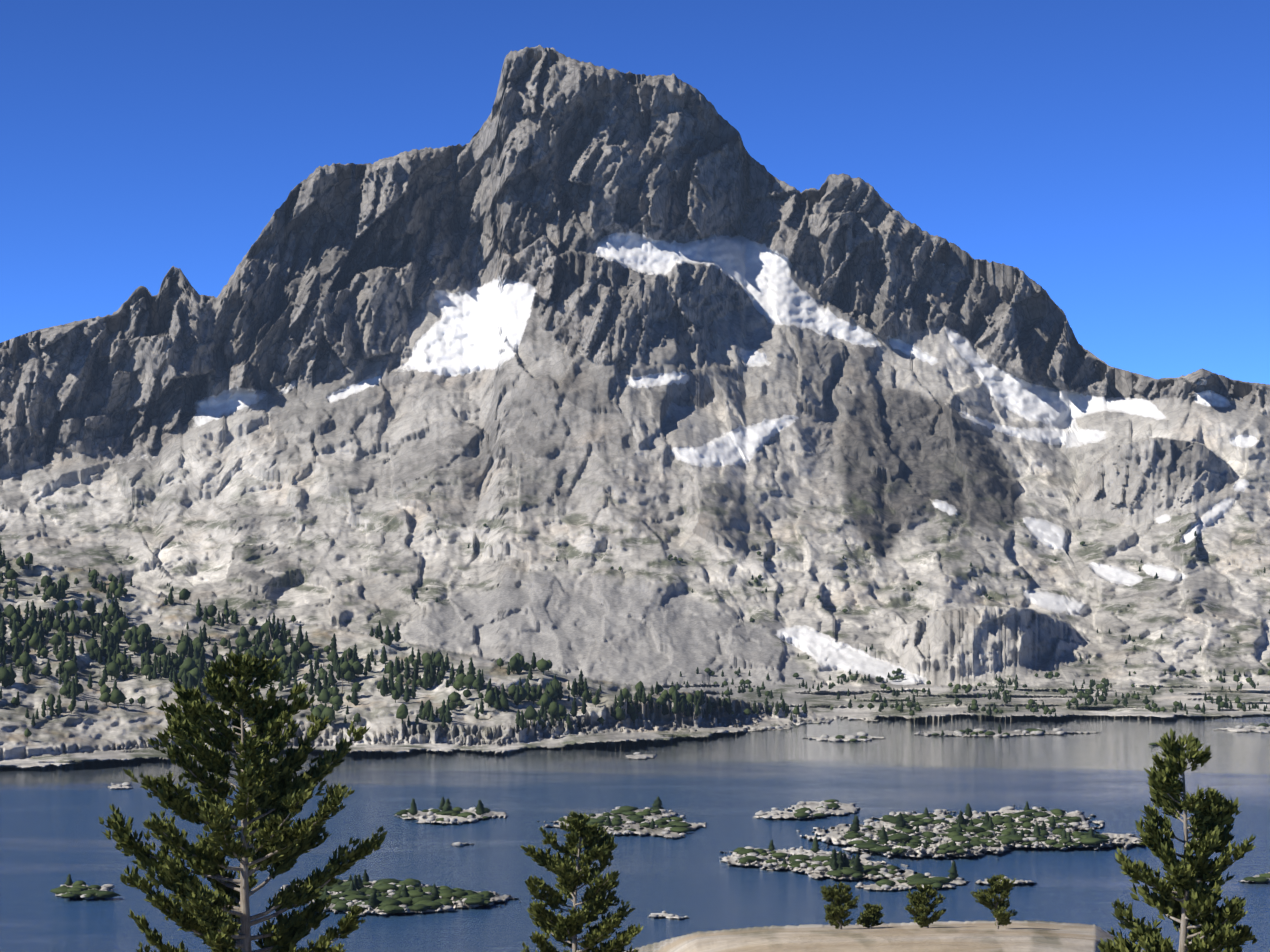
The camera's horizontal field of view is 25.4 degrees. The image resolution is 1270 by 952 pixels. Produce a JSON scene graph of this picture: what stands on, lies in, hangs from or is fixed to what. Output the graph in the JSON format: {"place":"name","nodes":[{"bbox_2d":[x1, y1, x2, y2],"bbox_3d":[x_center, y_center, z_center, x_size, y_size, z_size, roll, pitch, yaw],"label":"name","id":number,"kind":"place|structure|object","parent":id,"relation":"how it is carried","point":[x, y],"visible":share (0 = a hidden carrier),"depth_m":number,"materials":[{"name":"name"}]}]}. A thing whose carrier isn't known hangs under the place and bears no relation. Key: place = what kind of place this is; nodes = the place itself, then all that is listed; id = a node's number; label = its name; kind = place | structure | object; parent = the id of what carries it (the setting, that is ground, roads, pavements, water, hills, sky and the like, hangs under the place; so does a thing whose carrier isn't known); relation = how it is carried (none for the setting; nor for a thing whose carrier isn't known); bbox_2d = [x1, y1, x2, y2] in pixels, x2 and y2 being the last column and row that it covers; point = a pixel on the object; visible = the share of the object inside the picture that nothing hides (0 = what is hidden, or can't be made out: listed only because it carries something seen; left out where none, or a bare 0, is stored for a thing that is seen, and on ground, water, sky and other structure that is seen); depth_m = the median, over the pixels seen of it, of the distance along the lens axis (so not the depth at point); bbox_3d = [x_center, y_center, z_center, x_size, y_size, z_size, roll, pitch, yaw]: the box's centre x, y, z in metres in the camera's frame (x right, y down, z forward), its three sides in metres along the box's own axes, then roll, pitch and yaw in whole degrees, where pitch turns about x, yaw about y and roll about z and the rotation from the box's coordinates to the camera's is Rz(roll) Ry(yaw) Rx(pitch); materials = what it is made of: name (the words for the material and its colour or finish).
{"place":"outdoors","nodes":[
{"label":"outdoors","id":0,"kind":"place"},
{"bbox_2d":[0,45,1269,951],"bbox_3d":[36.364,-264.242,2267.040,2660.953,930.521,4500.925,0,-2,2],"label":"terrain","id":1,"kind":"structure","parent":0,"point":[567,330],"depth_m":3839.98,"materials":[{"name":"grey stone"}]},
{"bbox_2d":[99,650,388,951],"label":"pine","id":2,"kind":"object","parent":1,"relation":"on","point":[270,798],"visible":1,"depth_m":79.76,"materials":[{"name":"green plant"}]},
{"bbox_2d":[64,724,1094,905],"bbox_3d":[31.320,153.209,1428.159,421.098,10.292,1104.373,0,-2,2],"label":"island trees","id":3,"kind":"object","parent":1,"relation":"on","point":[839,861],"visible":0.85,"depth_m":1099.10,"materials":[{"name":"green plant"}]},
{"bbox_2d":[520,811,642,951],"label":"pine","id":4,"kind":"object","parent":1,"relation":"on","point":[569,872],"visible":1,"depth_m":104.01,"materials":[{"name":"green plant"}]},
{"bbox_2d":[5,571,1234,712],"bbox_3d":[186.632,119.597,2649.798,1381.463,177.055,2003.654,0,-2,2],"label":"trees","id":5,"kind":"object","parent":1,"relation":"on","point":[455,674],"visible":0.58,"depth_m":2044.62,"materials":[{"name":"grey plant"}]},
{"bbox_2d":[0,500,1269,730],"bbox_3d":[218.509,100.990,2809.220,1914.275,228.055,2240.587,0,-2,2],"label":"conifer forest","id":6,"kind":"object","parent":1,"relation":"on","point":[432,676],"visible":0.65,"depth_m":1974.57,"materials":[{"name":"green plant"}]},
{"bbox_2d":[0,523,1269,738],"bbox_3d":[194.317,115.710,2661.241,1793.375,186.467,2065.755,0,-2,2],"label":"forest pine","id":7,"kind":"object","parent":1,"relation":"on","point":[350,669],"visible":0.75,"depth_m":1980.35,"materials":[{"name":"green plant"}]},
{"bbox_2d":[50,723,1269,912],"bbox_3d":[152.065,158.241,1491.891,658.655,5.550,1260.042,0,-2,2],"label":"rocks","id":8,"kind":"object","parent":1,"relation":"on","point":[418,902],"visible":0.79,"depth_m":1074.55,"materials":[{"name":"grey stone"}]},
{"bbox_2d":[65,725,1269,917],"bbox_3d":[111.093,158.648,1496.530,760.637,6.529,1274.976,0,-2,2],"label":"shrubs","id":9,"kind":"object","parent":1,"relation":"on","point":[432,817],"visible":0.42,"depth_m":1157.59,"materials":[{"name":"green plant"}]},
{"bbox_2d":[820,882,859,928],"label":"sapling","id":10,"kind":"object","parent":1,"relation":"on","point":[836,915],"visible":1,"depth_m":212.90,"materials":[{"name":"green plant"}]},
{"bbox_2d":[856,903,883,927],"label":"bush","id":11,"kind":"object","parent":1,"relation":"on","point":[871,915],"visible":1,"depth_m":216.01,"materials":[{"name":"green plant"}]},
{"bbox_2d":[904,883,947,927],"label":"sapling","id":12,"kind":"object","parent":1,"relation":"on","point":[920,911],"visible":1,"depth_m":209.82,"materials":[{"name":"green plant"}]},
{"bbox_2d":[970,873,1017,928],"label":"sapling","id":13,"kind":"object","parent":1,"relation":"on","point":[998,907],"visible":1,"depth_m":202.80,"materials":[{"name":"green plant"}]},
{"bbox_2d":[1096,728,1258,951],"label":"pine","id":14,"kind":"object","parent":1,"relation":"on","point":[1192,897],"visible":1,"depth_m":71.04,"materials":[{"name":"green plant"}]},
{"bbox_2d":[0,715,1269,951],"bbox_3d":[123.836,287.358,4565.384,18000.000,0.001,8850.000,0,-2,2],"label":"lake","id":15,"kind":"structure","parent":0,"point":[726,787],"depth_m":1224.19,"materials":[{"name":"liquid"}]},
{"bbox_2d":[0,0,1269,383],"label":"sky","id":16,"kind":"structure","parent":0,"point":[1114,154],"materials":[{"name":"blue"}]}
]}

